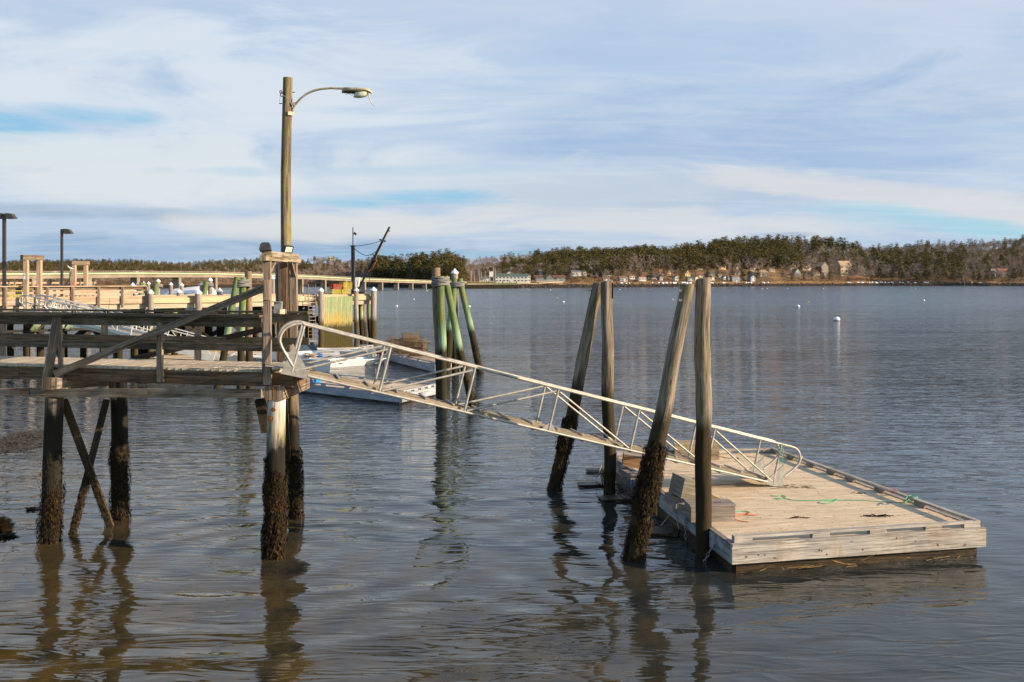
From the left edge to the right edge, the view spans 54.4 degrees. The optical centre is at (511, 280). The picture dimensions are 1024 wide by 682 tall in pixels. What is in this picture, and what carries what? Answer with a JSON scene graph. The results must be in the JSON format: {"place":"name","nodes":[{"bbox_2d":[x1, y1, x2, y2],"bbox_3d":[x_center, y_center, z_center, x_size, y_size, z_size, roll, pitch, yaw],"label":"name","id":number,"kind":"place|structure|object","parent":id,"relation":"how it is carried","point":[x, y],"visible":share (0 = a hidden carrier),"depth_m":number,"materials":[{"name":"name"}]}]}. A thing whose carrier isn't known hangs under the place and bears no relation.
{"place":"outdoors","nodes":[
{"label":"outdoors","id":0,"kind":"place"},
{"bbox_2d":[0,286,1023,681],"bbox_3d":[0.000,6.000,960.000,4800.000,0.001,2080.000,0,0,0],"label":"water","id":1,"kind":"structure","parent":0,"point":[424,542],"depth_m":24.77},
{"bbox_2d":[0,515,15,530],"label":"weedy rock","id":2,"kind":"object","parent":1,"relation":"on","point":[5,524],"visible":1,"depth_m":24.01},
{"bbox_2d":[0,531,18,539],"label":"seaweed mound","id":3,"kind":"object","parent":1,"relation":"on","point":[7,534],"visible":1,"depth_m":23.25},
{"bbox_2d":[0,434,43,452],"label":"seaweed mound","id":4,"kind":"object","parent":1,"relation":"on","point":[12,444],"visible":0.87,"depth_m":36.40,"materials":[{"name":"plant"}]},
{"bbox_2d":[4,429,43,440],"bbox_3d":[-18.637,5.968,38.574,1.919,0.117,2.959,0,0,0],"label":"seaweed mound","id":5,"kind":"object","parent":1,"relation":"on","point":[31,432],"visible":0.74,"depth_m":38.60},
{"bbox_2d":[138,282,144,351],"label":"leaning pile","id":6,"kind":"object","parent":1,"relation":"in","point":[141,284],"visible":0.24,"depth_m":82.94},
{"bbox_2d":[147,289,153,358],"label":"capped piling","id":7,"kind":"object","parent":1,"relation":"in","point":[150,299],"visible":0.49,"depth_m":70.08,"materials":[{"name":"white paint"}]},
{"bbox_2d":[145,283,158,351],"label":"leaning pile","id":8,"kind":"object","parent":1,"relation":"in","point":[155,289],"visible":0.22,"depth_m":83.77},
{"bbox_2d":[0,284,313,560],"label":"footbridge pier","id":9,"kind":"structure","parent":1,"relation":"in","point":[60,376],"depth_m":22.67,"materials":[{"name":"wood"}]},
{"bbox_2d":[260,251,300,384],"bbox_3d":[-5.387,0.805,22.509,0.684,2.854,3.342,0,0,0],"label":"gate frame","id":10,"kind":"object","parent":9,"relation":"on","point":[286,274],"visible":0.91,"depth_m":23.18,"materials":[{"name":"wood"}]},
{"bbox_2d":[259,242,271,254],"bbox_3d":[-5.242,-0.653,21.181,0.238,0.313,0.231,0,0,-5],"label":"floodlight","id":11,"kind":"object","parent":10,"relation":"attached to","point":[265,246],"visible":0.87,"depth_m":21.10,"materials":[{"name":"brown metal"}]},
{"bbox_2d":[281,245,293,252],"bbox_3d":[-5.272,-0.698,23.289,0.228,0.260,0.238,0,0,36],"label":"floodlight","id":12,"kind":"object","parent":10,"relation":"attached to","point":[286,248],"visible":0.84,"depth_m":23.22,"materials":[{"name":"white metal"}]},
{"bbox_2d":[176,289,181,335],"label":"capped piling","id":13,"kind":"object","parent":1,"relation":"in","point":[179,292],"visible":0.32,"depth_m":78.92,"materials":[{"name":"white paint"}]},
{"bbox_2d":[0,294,370,358],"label":"timber pier","id":14,"kind":"structure","parent":1,"relation":"in","point":[169,302],"depth_m":72.70,"materials":[{"name":"wood"}]},
{"bbox_2d":[0,213,17,296],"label":"lamp post","id":15,"kind":"object","parent":14,"relation":"on","point":[4,217],"visible":0.89,"depth_m":64.74,"materials":[{"name":"brown metal"}]},
{"bbox_2d":[20,255,43,308],"bbox_3d":[-31.306,0.110,64.982,0.353,3.514,1.623,0,0,24],"label":"hoist frame","id":16,"kind":"object","parent":14,"relation":"on","point":[27,258],"visible":0.74,"depth_m":64.59,"materials":[{"name":"wood"}]},
{"bbox_2d":[0,282,95,296],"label":"back fence","id":17,"kind":"object","parent":14,"relation":"on","point":[49,283],"visible":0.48,"depth_m":77.33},
{"bbox_2d":[60,229,73,296],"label":"lamp post","id":18,"kind":"object","parent":14,"relation":"on","point":[65,231],"visible":0.89,"depth_m":71.67,"materials":[{"name":"brown metal"}]},
{"bbox_2d":[0,286,147,308],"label":"pier fence","id":19,"kind":"object","parent":14,"relation":"on","point":[72,292],"visible":0.79,"depth_m":67.26,"materials":[{"name":"wood"}]},
{"bbox_2d":[69,261,89,296],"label":"hoist frame","id":20,"kind":"object","parent":14,"relation":"on","point":[74,264],"visible":0.71,"depth_m":77.21,"materials":[{"name":"wood"}]},
{"bbox_2d":[19,294,152,334],"bbox_3d":[-26.042,2.096,60.626,10.062,2.414,1.280,0,0,26],"label":"pier gangway","id":21,"kind":"object","parent":14,"relation":"on","point":[123,330],"visible":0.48,"depth_m":60.28,"materials":[{"name":"metal"}]},
{"bbox_2d":[42,290,134,295],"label":"timber stack","id":22,"kind":"object","parent":14,"relation":"on","point":[88,294],"visible":0.17,"depth_m":75.49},
{"bbox_2d":[44,299,220,360],"bbox_3d":[-22.808,3.042,60.667,10.863,3.775,1.280,0,0,0],"label":"pier gangway","id":23,"kind":"object","parent":14,"relation":"attached to","point":[207,355],"visible":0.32,"depth_m":60.04,"materials":[{"name":"metal"}]},
{"bbox_2d":[300,284,315,345],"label":"pier ladder","id":24,"kind":"object","parent":14,"relation":"attached to","point":[312,309],"visible":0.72,"depth_m":79.35,"materials":[{"name":"metal"}]},
{"bbox_2d":[324,296,352,347],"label":"fender boards","id":25,"kind":"object","parent":14,"relation":"attached to","point":[338,312],"visible":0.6,"depth_m":80.81,"materials":[{"name":"wood"}]},
{"bbox_2d":[350,227,389,293],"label":"pier crane","id":26,"kind":"object","parent":14,"relation":"on","point":[373,259],"visible":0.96,"depth_m":83.70,"materials":[{"name":"black metal"}]},
{"bbox_2d":[164,286,216,336],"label":"wrapped boat","id":27,"kind":"object","parent":1,"relation":"on","point":[190,290],"visible":0.14,"depth_m":88.78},
{"bbox_2d":[195,289,201,334],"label":"capped piling","id":28,"kind":"object","parent":1,"relation":"in","point":[198,299],"visible":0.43,"depth_m":72.45,"materials":[{"name":"white paint"}]},
{"bbox_2d":[193,281,208,335],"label":"leaning pile","id":29,"kind":"object","parent":1,"relation":"in","point":[205,288],"visible":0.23,"depth_m":86.79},
{"bbox_2d":[149,350,256,360],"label":"float","id":30,"kind":"object","parent":1,"relation":"on","point":[169,356],"visible":0.12,"depth_m":70.52,"materials":[{"name":"wood"}]},
{"bbox_2d":[208,278,212,332],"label":"capped piling","id":31,"kind":"object","parent":1,"relation":"in","point":[210,288],"visible":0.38,"depth_m":87.49,"materials":[{"name":"white paint"}]},
{"bbox_2d":[213,277,239,388],"bbox_3d":[-15.519,3.182,53.994,1.580,6.770,0.404,0,0,0],"label":"dolphin pile","id":32,"kind":"object","parent":1,"relation":"in","point":[228,330],"visible":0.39,"depth_m":53.84,"materials":[{"name":"wood"}]},
{"bbox_2d":[0,271,465,295],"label":"viaduct","id":33,"kind":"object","parent":1,"relation":"in","point":[176,276],"visible":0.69,"depth_m":415.59,"materials":[{"name":"concrete"}]},
{"bbox_2d":[236,277,245,388],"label":"dolphin pile","id":34,"kind":"object","parent":1,"relation":"in","point":[241,354],"visible":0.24,"depth_m":54.10,"materials":[{"name":"wood"}]},
{"bbox_2d":[245,271,253,388],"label":"dolphin pile","id":35,"kind":"object","parent":1,"relation":"in","point":[249,354],"visible":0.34,"depth_m":54.56,"materials":[{"name":"wood"}]},
{"bbox_2d":[237,279,250,287],"bbox_3d":[-14.730,0.165,54.334,0.959,0.508,1.039,0,0,0],"label":"rope lashing","id":36,"kind":"object","parent":35,"relation":"attached to","point":[243,282],"visible":0.87,"depth_m":53.90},
{"bbox_2d":[272,276,274,336],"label":"capped piling","id":37,"kind":"object","parent":1,"relation":"in","point":[273,292],"visible":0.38,"depth_m":91.64,"materials":[{"name":"white paint"}]},
{"bbox_2d":[233,340,331,371],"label":"lobster boat","id":38,"kind":"object","parent":1,"relation":"on","point":[311,347],"visible":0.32,"depth_m":66.72,"materials":[{"name":"white paint"}]},
{"bbox_2d":[229,345,373,357],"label":"long float","id":39,"kind":"object","parent":1,"relation":"on","point":[326,354],"visible":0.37,"depth_m":75.41,"materials":[{"name":"white"}]},
{"bbox_2d":[318,288,323,347],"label":"capped piling","id":40,"kind":"object","parent":1,"relation":"in","point":[321,316],"visible":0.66,"depth_m":79.47,"materials":[{"name":"white paint"}]},
{"bbox_2d":[279,77,373,519],"bbox_3d":[-4.658,0.775,24.995,2.455,11.788,0.498,0,0,10],"label":"street light","id":41,"kind":"object","parent":1,"relation":"in","point":[296,486],"visible":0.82,"depth_m":25.01,"materials":[{"name":"metal"}]},
{"bbox_2d":[317,348,375,357],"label":"work skiff","id":42,"kind":"object","parent":1,"relation":"on","point":[345,351],"visible":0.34,"depth_m":75.92,"materials":[{"name":"white paint"}]},
{"bbox_2d":[354,288,358,346],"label":"capped piling","id":43,"kind":"object","parent":1,"relation":"in","point":[356,318],"visible":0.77,"depth_m":81.76,"materials":[{"name":"white paint"}]},
{"bbox_2d":[330,357,385,366],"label":"skiff","id":44,"kind":"object","parent":1,"relation":"on","point":[359,361],"visible":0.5,"depth_m":69.93,"materials":[{"name":"grey metal"}]},
{"bbox_2d":[358,304,363,344],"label":"bracing pile","id":45,"kind":"object","parent":1,"relation":"in","point":[361,325],"visible":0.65,"depth_m":84.26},
{"bbox_2d":[363,304,367,344],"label":"bracing pile","id":46,"kind":"object","parent":1,"relation":"in","point":[364,322],"visible":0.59,"depth_m":84.41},
{"bbox_2d":[367,304,370,344],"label":"bracing pile","id":47,"kind":"object","parent":1,"relation":"in","point":[368,314],"visible":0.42,"depth_m":84.78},
{"bbox_2d":[303,373,435,403],"bbox_3d":[-8.424,5.957,53.316,11.246,1.153,4.021,0,0,40],"label":"work float","id":48,"kind":"object","parent":1,"relation":"on","point":[331,389],"visible":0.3,"depth_m":51.28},
{"bbox_2d":[370,287,376,348],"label":"capped piling","id":49,"kind":"object","parent":1,"relation":"in","point":[373,321],"visible":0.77,"depth_m":82.87,"materials":[{"name":"white paint"}]},
{"bbox_2d":[387,350,459,371],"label":"trap float","id":50,"kind":"object","parent":1,"relation":"on","point":[425,363],"visible":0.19,"depth_m":68.81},
{"bbox_2d":[391,349,405,352],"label":"lobster trap","id":51,"kind":"object","parent":50,"relation":"on","point":[395,350],"visible":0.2,"depth_m":73.06,"materials":[{"name":"metal"}]},
{"bbox_2d":[393,339,409,345],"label":"lobster trap","id":52,"kind":"object","parent":51,"relation":"on","point":[398,341],"visible":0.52,"depth_m":73.00,"materials":[{"name":"metal"}]},
{"bbox_2d":[402,333,419,339],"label":"lobster trap","id":53,"kind":"object","parent":52,"relation":"on","point":[412,335],"visible":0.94,"depth_m":73.08,"materials":[{"name":"metal"}]},
{"bbox_2d":[384,335,430,352],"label":"wire tangle","id":54,"kind":"object","parent":50,"relation":"on","point":[425,343],"visible":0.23,"depth_m":75.14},
{"bbox_2d":[406,349,425,356],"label":"lobster trap","id":55,"kind":"object","parent":50,"relation":"on","point":[413,355],"visible":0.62,"depth_m":69.45,"materials":[{"name":"metal"}]},
{"bbox_2d":[407,341,425,348],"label":"lobster trap","id":56,"kind":"object","parent":55,"relation":"on","point":[417,344],"visible":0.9,"depth_m":69.98,"materials":[{"name":"metal"}]},
{"bbox_2d":[432,268,439,398],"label":"dolphin pile","id":57,"kind":"object","parent":1,"relation":"in","point":[435,272],"visible":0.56,"depth_m":47.30,"materials":[{"name":"wood"}]},
{"bbox_2d":[431,277,449,285],"bbox_3d":[-3.393,0.066,47.267,0.906,0.508,0.933,0,0,0],"label":"rope lashing","id":58,"kind":"object","parent":57,"relation":"attached to","point":[435,280],"visible":0.96,"depth_m":46.87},
{"bbox_2d":[437,276,446,406],"bbox_3d":[-3.294,3.167,47.058,0.519,6.743,0.402,0,0,0],"label":"dolphin pile","id":59,"kind":"object","parent":1,"relation":"in","point":[442,341],"visible":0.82,"depth_m":46.91,"materials":[{"name":"wood"}]},
{"bbox_2d":[446,278,457,372],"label":"dolphin pile","id":60,"kind":"object","parent":1,"relation":"in","point":[449,336],"visible":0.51,"depth_m":64.45,"materials":[{"name":"wood"}]},
{"bbox_2d":[451,274,458,371],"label":"dolphin pile","id":61,"kind":"object","parent":1,"relation":"in","point":[454,352],"visible":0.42,"depth_m":64.87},
{"bbox_2d":[444,276,478,406],"bbox_3d":[-2.448,3.176,47.176,1.784,6.797,0.599,0,0,0],"label":"dolphin pile","id":62,"kind":"object","parent":1,"relation":"in","point":[456,333],"visible":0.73,"depth_m":47.03,"materials":[{"name":"wood"}]},
{"bbox_2d":[458,278,483,372],"bbox_3d":[-2.653,3.218,64.660,1.854,6.719,0.752,0,0,0],"label":"dolphin pile","id":63,"kind":"object","parent":1,"relation":"in","point":[473,338],"visible":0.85,"depth_m":64.49,"materials":[{"name":"wood"}]},
{"bbox_2d":[450,281,464,287],"bbox_3d":[-3.586,0.271,64.667,1.066,0.418,0.880,0,0,0],"label":"rope lashing","id":64,"kind":"object","parent":63,"relation":"attached to","point":[460,283],"visible":0.87,"depth_m":64.31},
{"bbox_2d":[465,280,562,287],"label":"wharf","id":65,"kind":"structure","parent":1,"relation":"in","point":[492,284],"depth_m":741.95,"materials":[{"name":"wood"}]},
{"bbox_2d":[546,282,600,490],"bbox_3d":[1.786,3.308,28.524,1.774,6.501,0.628,0,0,0],"label":"guide pile","id":66,"kind":"object","parent":1,"relation":"in","point":[564,446],"visible":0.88,"depth_m":28.38,"materials":[{"name":"wood"}]},
{"bbox_2d":[577,481,603,486],"bbox_3d":[2.308,5.943,29.104,0.738,0.073,0.465,0,0,-6],"label":"awash board","id":67,"kind":"object","parent":1,"relation":"on","point":[595,483],"visible":0.76,"depth_m":29.05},
{"bbox_2d":[586,468,603,471],"bbox_3d":[2.622,5.943,31.266,0.605,0.072,0.333,0,0,0],"label":"awash board","id":68,"kind":"object","parent":1,"relation":"on","point":[594,469],"visible":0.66,"depth_m":31.12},
{"bbox_2d":[600,280,615,493],"bbox_3d":[2.717,3.267,28.145,0.462,6.555,0.452,0,0,0],"label":"guide pile","id":69,"kind":"object","parent":1,"relation":"in","point":[607,390],"visible":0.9,"depth_m":27.99,"materials":[{"name":"brown wood"}]},
{"bbox_2d":[598,494,631,501],"bbox_3d":[2.808,5.943,27.224,0.832,0.073,0.558,0,0,-9],"label":"awash board","id":70,"kind":"object","parent":1,"relation":"on","point":[620,497],"visible":0.97,"depth_m":27.08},
{"bbox_2d":[620,284,694,561],"bbox_3d":[3.128,3.322,21.462,1.624,6.496,0.699,0,0,0],"label":"guide pile","id":71,"kind":"object","parent":1,"relation":"in","point":[646,493],"visible":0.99,"depth_m":21.31,"materials":[{"name":"wood"}]},
{"bbox_2d":[650,526,679,536],"bbox_3d":[3.544,5.943,23.623,0.831,0.072,0.662,0,0,14],"label":"awash board","id":72,"kind":"object","parent":1,"relation":"on","point":[666,531],"visible":0.68,"depth_m":23.50,"materials":[{"name":"wood"}]},
{"bbox_2d":[694,277,711,557],"bbox_3d":[4.158,3.232,21.664,0.400,6.610,0.376,0,0,0],"label":"guide pile","id":73,"kind":"object","parent":1,"relation":"in","point":[703,449],"visible":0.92,"depth_m":21.52,"materials":[{"name":"brown wood"}]},
{"bbox_2d":[616,447,985,572],"bbox_3d":[6.315,5.745,25.915,5.993,1.049,10.388,0,0,-12],"label":"dock float","id":74,"kind":"object","parent":1,"relation":"on","point":[819,538],"visible":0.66,"depth_m":22.12,"materials":[{"name":"wood"}]},
{"bbox_2d":[265,320,800,486],"bbox_3d":[1.127,3.168,24.054,14.081,4.574,1.158,0,0,-23],"label":"gangway","id":75,"kind":"object","parent":74,"relation":"on","point":[292,364],"visible":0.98,"depth_m":23.30,"materials":[{"name":"metal"}]},
{"bbox_2d":[619,468,635,478],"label":"timber block","id":76,"kind":"structure","parent":74,"relation":"on","point":[625,472],"depth_m":27.30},
{"bbox_2d":[622,451,642,468],"bbox_3d":[3.518,5.037,27.795,0.887,0.469,0.546,0,0,3],"label":"timber box","id":77,"kind":"object","parent":76,"relation":"on","point":[632,460],"visible":0.55,"depth_m":27.54,"materials":[{"name":"wood"}]},
{"bbox_2d":[665,492,683,502],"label":"timber block","id":78,"kind":"structure","parent":74,"relation":"on","point":[671,497],"depth_m":24.21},
{"bbox_2d":[668,473,694,498],"bbox_3d":[4.245,5.013,24.105,0.669,0.602,0.748,0,0,-14],"label":"timber box","id":79,"kind":"object","parent":78,"relation":"on","point":[682,486],"visible":0.73,"depth_m":23.78,"materials":[{"name":"wood"}]},
{"bbox_2d":[673,440,718,459],"bbox_3d":[5.591,5.139,30.242,1.361,0.482,0.818,0,0,6],"label":"timber box","id":80,"kind":"object","parent":74,"relation":"on","point":[714,453],"visible":0.49,"depth_m":29.87,"materials":[{"name":"wood"}]},
{"bbox_2d":[684,499,735,521],"bbox_3d":[4.455,5.183,22.448,1.038,0.396,0.627,0,0,-4],"label":"timber box","id":81,"kind":"object","parent":74,"relation":"on","point":[723,510],"visible":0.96,"depth_m":22.17,"materials":[{"name":"wood"}]},
{"bbox_2d":[772,484,815,488],"bbox_3d":[7.259,5.376,25.959,1.261,0.005,0.516,0,0,0],"label":"grit","id":82,"kind":"object","parent":74,"relation":"on","point":[777,487],"visible":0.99,"depth_m":25.84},
{"bbox_2d":[770,495,908,503],"bbox_3d":[8.041,5.354,24.270,3.371,0.044,0.840,0,0,9],"label":"rope","id":83,"kind":"object","parent":74,"relation":"on","point":[834,499],"visible":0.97,"depth_m":24.27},
{"bbox_2d":[760,554,959,570],"bbox_3d":[7.359,5.865,20.879,4.726,0.247,0.051,0,0,-13],"label":"seaweed","id":84,"kind":"object","parent":1,"relation":"on","point":[848,564],"visible":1,"depth_m":20.75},
{"bbox_2d":[0,246,1023,287],"bbox_3d":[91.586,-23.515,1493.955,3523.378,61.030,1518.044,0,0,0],"label":"hills","id":85,"kind":"structure","parent":0,"point":[773,276],"depth_m":1043.85,"materials":[{"name":"plant"}]},
{"bbox_2d":[0,256,371,282],"bbox_3d":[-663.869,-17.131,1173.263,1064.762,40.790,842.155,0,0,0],"label":"evergreen forest","id":86,"kind":"object","parent":85,"relation":"on","point":[104,264],"visible":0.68,"depth_m":1161.92,"materials":[{"name":"green plant"}]},
{"bbox_2d":[1,257,372,283],"bbox_3d":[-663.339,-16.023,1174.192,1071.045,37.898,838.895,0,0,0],"label":"bare woodland","id":87,"kind":"object","parent":85,"relation":"on","point":[304,272],"visible":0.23,"depth_m":1099.07,"materials":[{"name":"plant"}]},
{"bbox_2d":[380,264,391,278],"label":"pine tree","id":88,"kind":"object","parent":85,"relation":"on","point":[385,272],"visible":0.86,"depth_m":866.22,"materials":[{"name":"green plant"}]},
{"bbox_2d":[393,266,403,279],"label":"pine tree","id":89,"kind":"object","parent":85,"relation":"on","point":[395,273],"visible":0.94,"depth_m":844.13,"materials":[{"name":"green plant"}]},
{"bbox_2d":[369,248,468,280],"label":"evergreen forest","id":90,"kind":"object","parent":85,"relation":"on","point":[420,262],"visible":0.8,"depth_m":856.36,"materials":[{"name":"plant"}]},
{"bbox_2d":[479,276,494,281],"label":"annex","id":91,"kind":"object","parent":85,"relation":"on","point":[485,278],"visible":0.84,"depth_m":801.33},
{"bbox_2d":[495,274,527,282],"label":"inn","id":92,"kind":"structure","parent":85,"relation":"on","point":[521,278],"depth_m":800.00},
{"bbox_2d":[1,278,1022,284],"bbox_3d":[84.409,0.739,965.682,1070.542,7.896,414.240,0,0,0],"label":"brush","id":93,"kind":"object","parent":85,"relation":"on","point":[812,280],"visible":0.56,"depth_m":943.13,"materials":[{"name":"plant"}]},
{"bbox_2d":[534,275,565,281],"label":"motel","id":94,"kind":"structure","parent":85,"relation":"on","point":[554,276],"depth_m":820.58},
{"bbox_2d":[599,259,608,274],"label":"pine tree","id":95,"kind":"object","parent":85,"relation":"on","point":[602,266],"visible":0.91,"depth_m":915.54,"materials":[{"name":"green plant"}]},
{"bbox_2d":[603,258,613,277],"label":"pine tree","id":96,"kind":"object","parent":85,"relation":"on","point":[609,266],"visible":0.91,"depth_m":928.18,"materials":[{"name":"green plant"}]},
{"bbox_2d":[651,253,661,270],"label":"pine tree","id":97,"kind":"object","parent":85,"relation":"on","point":[658,258],"visible":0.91,"depth_m":997.23,"materials":[{"name":"green plant"}]},
{"bbox_2d":[679,257,691,272],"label":"pine tree","id":98,"kind":"object","parent":85,"relation":"on","point":[684,262],"visible":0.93,"depth_m":1006.00,"materials":[{"name":"green plant"}]},
{"bbox_2d":[688,253,700,271],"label":"pine tree","id":99,"kind":"object","parent":85,"relation":"on","point":[694,261],"visible":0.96,"depth_m":1039.32,"materials":[{"name":"green plant"}]},
{"bbox_2d":[702,251,710,265],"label":"pine tree","id":100,"kind":"object","parent":85,"relation":"on","point":[708,262],"visible":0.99,"depth_m":1062.51,"materials":[{"name":"green plant"}]},
{"bbox_2d":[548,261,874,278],"bbox_3d":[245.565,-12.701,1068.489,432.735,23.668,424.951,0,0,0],"label":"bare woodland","id":101,"kind":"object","parent":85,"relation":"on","point":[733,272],"visible":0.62,"depth_m":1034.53,"materials":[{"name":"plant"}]},
{"bbox_2d":[729,275,739,282],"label":"house","id":102,"kind":"structure","parent":85,"relation":"on","point":[734,278],"depth_m":988.02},
{"bbox_2d":[464,238,1023,278],"bbox_3d":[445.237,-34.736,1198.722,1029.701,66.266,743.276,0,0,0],"label":"bare woodland","id":103,"kind":"object","parent":85,"relation":"on","point":[651,258],"visible":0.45,"depth_m":1192.49,"materials":[{"name":"plant"}]},
{"bbox_2d":[465,234,1023,279],"bbox_3d":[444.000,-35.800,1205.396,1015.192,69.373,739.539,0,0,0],"label":"evergreen forest","id":104,"kind":"object","parent":85,"relation":"on","point":[776,245],"visible":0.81,"depth_m":1186.36,"materials":[{"name":"green plant"}]},
{"bbox_2d":[747,270,768,277],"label":"house","id":105,"kind":"structure","parent":85,"relation":"on","point":[749,272],"depth_m":1065.84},
{"bbox_2d":[520,282,1023,287],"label":"rocks","id":106,"kind":"object","parent":85,"relation":"on","point":[676,284],"visible":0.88,"depth_m":993.71,"materials":[{"name":"stone"}]},
{"bbox_2d":[620,282,981,283],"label":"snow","id":107,"kind":"structure","parent":85,"relation":"on","point":[768,282],"depth_m":1008.27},
{"bbox_2d":[816,262,828,275],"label":"house","id":108,"kind":"structure","parent":85,"relation":"on","point":[823,265],"depth_m":1141.08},
{"bbox_2d":[835,261,851,275],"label":"house","id":109,"kind":"structure","parent":85,"relation":"on","point":[843,268],"depth_m":1166.41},
{"bbox_2d":[0,0,1023,265],"label":"sky","id":110,"kind":"structure","parent":0,"point":[151,130],"materials":[{"name":"blue"}]},
{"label":"lobster trap","id":111,"kind":"object","parent":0,"visible":0},
{"bbox_2d":[399,340,418,346],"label":"lobster trap","id":112,"kind":"object","parent":111,"relation":"on","point":[404,343],"visible":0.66,"depth_m":71.79,"materials":[{"name":"metal"}]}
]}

